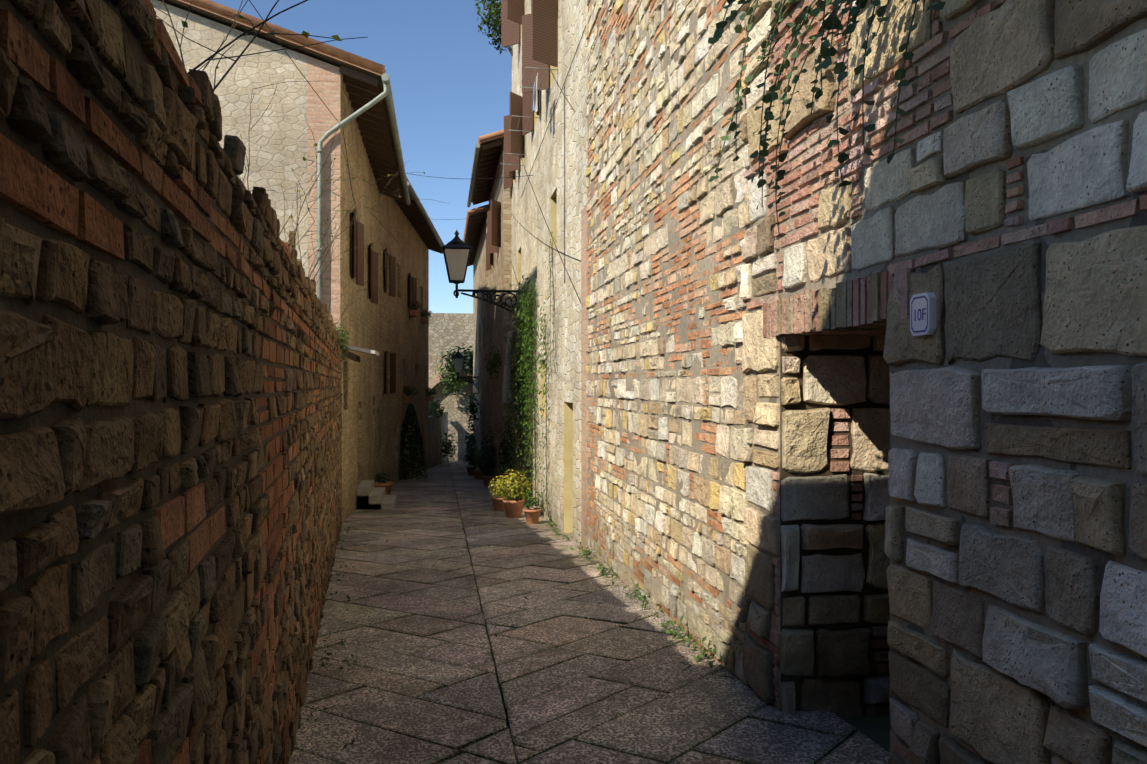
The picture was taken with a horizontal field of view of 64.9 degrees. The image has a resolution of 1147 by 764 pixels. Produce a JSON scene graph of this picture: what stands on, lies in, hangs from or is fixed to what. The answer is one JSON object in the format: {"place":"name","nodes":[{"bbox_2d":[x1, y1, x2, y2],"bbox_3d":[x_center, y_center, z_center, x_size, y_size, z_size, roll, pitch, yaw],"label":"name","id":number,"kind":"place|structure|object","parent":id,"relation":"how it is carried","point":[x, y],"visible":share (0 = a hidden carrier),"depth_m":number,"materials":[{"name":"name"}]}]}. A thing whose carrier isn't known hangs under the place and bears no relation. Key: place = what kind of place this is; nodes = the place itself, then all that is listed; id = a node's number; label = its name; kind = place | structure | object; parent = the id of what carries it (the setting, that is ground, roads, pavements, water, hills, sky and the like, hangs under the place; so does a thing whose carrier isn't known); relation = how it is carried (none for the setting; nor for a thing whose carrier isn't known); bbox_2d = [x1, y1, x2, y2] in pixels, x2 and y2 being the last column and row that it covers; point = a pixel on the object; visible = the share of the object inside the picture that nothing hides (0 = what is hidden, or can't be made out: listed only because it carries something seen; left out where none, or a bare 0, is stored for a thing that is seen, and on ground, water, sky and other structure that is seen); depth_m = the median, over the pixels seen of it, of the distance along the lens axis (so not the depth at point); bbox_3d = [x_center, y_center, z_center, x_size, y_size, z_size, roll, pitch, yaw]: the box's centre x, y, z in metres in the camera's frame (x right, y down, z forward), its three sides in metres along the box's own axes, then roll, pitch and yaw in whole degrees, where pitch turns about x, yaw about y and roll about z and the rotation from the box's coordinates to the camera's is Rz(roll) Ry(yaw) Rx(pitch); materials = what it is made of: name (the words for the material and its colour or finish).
{"place":"outdoors","nodes":[
{"label":"outdoors","id":0,"kind":"place"},
{"bbox_2d":[153,0,445,325],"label":"bare branches","id":1,"kind":"object","parent":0,"point":[210,58],"visible":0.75,"depth_m":5.37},
{"bbox_2d":[211,0,511,312],"label":"sky","id":2,"kind":"structure","parent":0,"point":[451,88],"materials":[{"name":"blue"}]},
{"bbox_2d":[289,461,889,763],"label":"paving slabs","id":3,"kind":"structure","parent":0,"point":[587,665],"depth_m":6.17,"materials":[{"name":"grey stone"}]},
{"bbox_2d":[357,480,396,509],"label":"door steps","id":4,"kind":"structure","parent":3,"relation":"on","point":[369,496],"depth_m":18.88,"materials":[{"name":"beige stone"}]},
{"bbox_2d":[374,466,541,523],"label":"flower pots","id":5,"kind":"object","parent":3,"relation":"on","point":[512,509],"visible":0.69,"depth_m":17.00,"materials":[{"name":"ceramic"}]},
{"bbox_2d":[306,9,691,748],"bbox_3d":[-3.654,-3.088,26.668,3.989,14.133,46.395,0,0,-7],"label":"dark foliage","id":6,"kind":"object","parent":3,"relation":"on","point":[410,423],"visible":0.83,"depth_m":29.99,"materials":[{"name":"green plant"}]},
{"bbox_3d":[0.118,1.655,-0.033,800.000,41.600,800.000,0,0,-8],"label":"ground sheet","id":7,"kind":"object","parent":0,"visible":0},
{"bbox_2d":[0,0,340,763],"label":"garden wall","id":8,"kind":"structure","parent":7,"relation":"on","point":[50,414],"depth_m":1.24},
{"bbox_2d":[0,10,339,746],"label":"bricks","id":9,"kind":"object","parent":8,"relation":"attached to","point":[36,310],"visible":0.02,"depth_m":1.42,"materials":[{"name":"brown brick"}]},
{"bbox_2d":[0,0,342,763],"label":"garden wall stones","id":10,"kind":"object","parent":8,"relation":"attached to","point":[46,362],"visible":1,"depth_m":1.48,"materials":[{"name":"brown stone"}]},
{"bbox_2d":[150,0,379,521],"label":"house walls","id":11,"kind":"structure","parent":7,"relation":"on","point":[279,138],"depth_m":15.67,"materials":[{"name":"beige paint"}]},
{"bbox_2d":[158,0,404,200],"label":"house roof","id":12,"kind":"structure","parent":11,"relation":"on","point":[362,79],"depth_m":15.78,"materials":[{"name":"brown wood"}]},
{"bbox_2d":[344,344,379,362],"bbox_3d":[-3.944,-0.521,16.712,0.616,0.320,1.100,0,0,-8],"label":"canopy","id":13,"kind":"object","parent":11,"relation":"attached to","point":[353,356],"visible":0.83,"depth_m":16.21,"materials":[{"name":"grey metal"}]},
{"bbox_2d":[317,73,409,304],"bbox_3d":[-4.570,-1.400,20.766,1.244,7.843,10.701,0,0,-8],"label":"gutter downpipe","id":14,"kind":"object","parent":11,"relation":"attached to","point":[387,94],"visible":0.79,"depth_m":15.62,"materials":[{"name":"grey metal"}]},
{"bbox_2d":[352,208,377,303],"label":"window shutters","id":15,"kind":"object","parent":11,"relation":"attached to","point":[358,254],"visible":0.94,"depth_m":18.88,"materials":[{"name":"brown wood"}]},
{"bbox_2d":[380,194,428,482],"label":"house walls","id":16,"kind":"structure","parent":7,"relation":"on","point":[404,335],"depth_m":30.56,"materials":[{"name":"beige paint"}]},
{"bbox_2d":[385,249,416,393],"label":"window shutters","id":17,"kind":"object","parent":16,"relation":"attached to","point":[392,278],"visible":0.94,"depth_m":27.96,"materials":[{"name":"brown wood"}]},
{"bbox_2d":[404,310,432,401],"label":"window boxes","id":18,"kind":"object","parent":16,"relation":"attached to","point":[413,313],"depth_m":32.78,"materials":[{"name":"wood"}]},
{"bbox_2d":[404,301,434,392],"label":"potted plants","id":19,"kind":"object","parent":18,"relation":"in","point":[421,314],"visible":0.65,"depth_m":32.98,"materials":[{"name":"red plant"}]},
{"bbox_2d":[395,176,443,253],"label":"house roof","id":20,"kind":"structure","parent":16,"relation":"on","point":[423,230],"depth_m":32.64,"materials":[{"name":"brown wood"}]},
{"bbox_2d":[407,181,443,246],"bbox_3d":[-5.162,-5.652,32.697,0.136,0.176,13.750,0,0,-3],"label":"rain gutter","id":21,"kind":"object","parent":20,"relation":"attached to","point":[418,203],"visible":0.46,"depth_m":30.00,"materials":[{"name":"metal"}]},
{"bbox_2d":[429,411,447,467],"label":"garden wall","id":22,"kind":"structure","parent":7,"relation":"on","point":[438,428],"depth_m":43.56,"materials":[{"name":"grey stone"}]},
{"bbox_2d":[429,313,472,460],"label":"wall","id":23,"kind":"structure","parent":7,"relation":"on","point":[447,331],"depth_m":50.05,"materials":[{"name":"stone"}]},
{"bbox_2d":[473,213,488,475],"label":"house walls","id":24,"kind":"structure","parent":7,"relation":"on","point":[480,320],"depth_m":37.04,"materials":[{"name":"beige paint"}]},
{"bbox_2d":[451,349,478,392],"bbox_3d":[-4.776,-0.475,39.682,1.243,2.015,0.650,0,0,-8],"label":"street lamp","id":25,"kind":"object","parent":24,"relation":"attached to","point":[458,358],"visible":1,"depth_m":39.48,"materials":[{"name":"metal"}]},
{"bbox_2d":[463,204,488,265],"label":"house roof","id":26,"kind":"structure","parent":24,"relation":"on","point":[473,231],"depth_m":35.31,"materials":[{"name":"brown wood"}]},
{"bbox_2d":[489,140,511,480],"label":"house walls","id":27,"kind":"structure","parent":7,"relation":"on","point":[500,274],"depth_m":26.29,"materials":[{"name":"beige paint"}]},
{"bbox_2d":[467,129,503,206],"bbox_3d":[1.051,-7.966,29.399,8.755,3.195,8.275,0,0,-8],"label":"house roof","id":28,"kind":"object","parent":27,"relation":"on","point":[487,151],"visible":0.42,"depth_m":27.38,"materials":[{"name":"brown wood"}]},
{"bbox_2d":[486,199,500,270],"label":"house shutters","id":29,"kind":"object","parent":27,"relation":"attached to","point":[493,239],"visible":1,"depth_m":26.02,"materials":[{"name":"brown wood"}]},
{"bbox_2d":[512,0,587,552],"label":"house walls","id":30,"kind":"structure","parent":7,"relation":"on","point":[566,451],"depth_m":14.70,"materials":[{"name":"beige paint"}]},
{"bbox_2d":[249,0,585,349],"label":"overhead wires","id":31,"kind":"object","parent":30,"relation":"attached to","point":[490,178],"visible":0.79,"depth_m":14.22,"materials":[{"name":"metal"}]},
{"bbox_2d":[152,0,723,668],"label":"green foliage","id":32,"kind":"object","parent":30,"relation":"attached to","point":[524,358],"visible":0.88,"depth_m":19.13,"materials":[{"name":"green plant"}]},
{"bbox_2d":[214,0,532,500],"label":"yellow-green foliage","id":33,"kind":"object","parent":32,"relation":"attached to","point":[499,485],"visible":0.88,"depth_m":16.75,"materials":[{"name":"yellow plant"}]},
{"bbox_2d":[441,230,519,319],"bbox_3d":[-2.280,-2.549,22.215,1.957,2.402,0.775,0,0,-8],"label":"street lamp","id":34,"kind":"object","parent":30,"relation":"attached to","point":[456,250],"visible":0.96,"depth_m":21.94,"materials":[{"name":"metal"}]},
{"bbox_2d":[485,0,512,55],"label":"wall shrub stem","id":35,"kind":"object","parent":30,"relation":"attached to","point":[509,48],"visible":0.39,"depth_m":24.52,"materials":[{"name":"brown"}]},
{"bbox_2d":[500,67,557,165],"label":"laundry rails","id":36,"kind":"object","parent":30,"relation":"attached to","point":[524,116],"visible":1,"depth_m":17.81,"materials":[{"name":"metal"}]},
{"bbox_2d":[501,73,537,402],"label":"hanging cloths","id":37,"kind":"object","parent":36,"relation":"hanging from","point":[506,386],"visible":0.9,"depth_m":23.43,"materials":[{"name":"fabric"}]},
{"bbox_2d":[501,0,557,188],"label":"window shutters","id":38,"kind":"object","parent":30,"relation":"attached to","point":[539,23],"visible":0.98,"depth_m":17.37,"materials":[{"name":"brown wood"}]},
{"bbox_2d":[519,242,557,516],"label":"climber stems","id":39,"kind":"object","parent":30,"relation":"attached to","point":[533,386],"visible":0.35,"depth_m":18.07,"materials":[{"name":"brown"}]},
{"bbox_2d":[589,0,1146,763],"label":"wall","id":40,"kind":"structure","parent":7,"relation":"on","point":[1131,478],"depth_m":3.56,"materials":[{"name":"beige stone"}]},
{"bbox_2d":[587,0,745,680],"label":"wall stones","id":41,"kind":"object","parent":40,"relation":"attached to","point":[703,265],"depth_m":7.64,"materials":[{"name":"beige stone"}]},
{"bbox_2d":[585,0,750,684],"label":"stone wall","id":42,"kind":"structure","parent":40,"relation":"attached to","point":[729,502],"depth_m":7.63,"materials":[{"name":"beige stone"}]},
{"bbox_2d":[746,65,779,706],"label":"bricks","id":43,"kind":"object","parent":40,"relation":"attached to","point":[762,509],"depth_m":5.30,"materials":[{"name":"red brick"}]},
{"bbox_2d":[708,0,945,236],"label":"ivy","id":44,"kind":"object","parent":40,"relation":"attached to","point":[826,63],"depth_m":3.60,"materials":[{"name":"green plant"}]},
{"bbox_2d":[778,291,889,718],"bbox_3d":[1.656,0.733,5.203,0.963,2.653,0.111,0,0,-8],"label":"doorway side wall","id":45,"kind":"structure","parent":40,"relation":"attached to","point":[834,379],"depth_m":5.17,"materials":[{"name":"stone"}]},
{"bbox_2d":[780,8,888,298],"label":"bricks","id":46,"kind":"object","parent":40,"relation":"attached to","point":[837,182],"depth_m":4.31,"materials":[{"name":"red brick"}]},
{"bbox_2d":[763,267,914,338],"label":"brick lintel","id":47,"kind":"structure","parent":40,"relation":"attached to","point":[856,307],"depth_m":4.37,"materials":[{"name":"brick"}]},
{"bbox_2d":[737,0,1146,763],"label":"wall blocks","id":48,"kind":"structure","parent":40,"relation":"attached to","point":[1095,294],"depth_m":3.14,"materials":[{"name":"stone"}]},
{"bbox_2d":[910,292,936,335],"bbox_3d":[1.378,-0.266,3.552,0.033,0.164,0.144,0,0,-8],"label":"house number tile","id":49,"kind":"object","parent":48,"relation":"attached to","point":[927,325],"visible":0.92,"depth_m":3.51,"materials":[{"name":"white ceramic"}]},
{"bbox_2d":[915,308,925,320],"bbox_3d":[1.362,-0.265,3.544,0.001,0.046,0.082,0,0,-8],"label":"house number","id":50,"kind":"object","parent":49,"relation":"attached to","point":[920,314],"visible":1,"depth_m":3.54,"materials":[{"name":"blue paint"}]},
{"bbox_2d":[889,0,1146,750],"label":"wall stones","id":51,"kind":"object","parent":40,"relation":"attached to","point":[1100,558],"depth_m":2.96,"materials":[{"name":"grey stone"}]}
]}

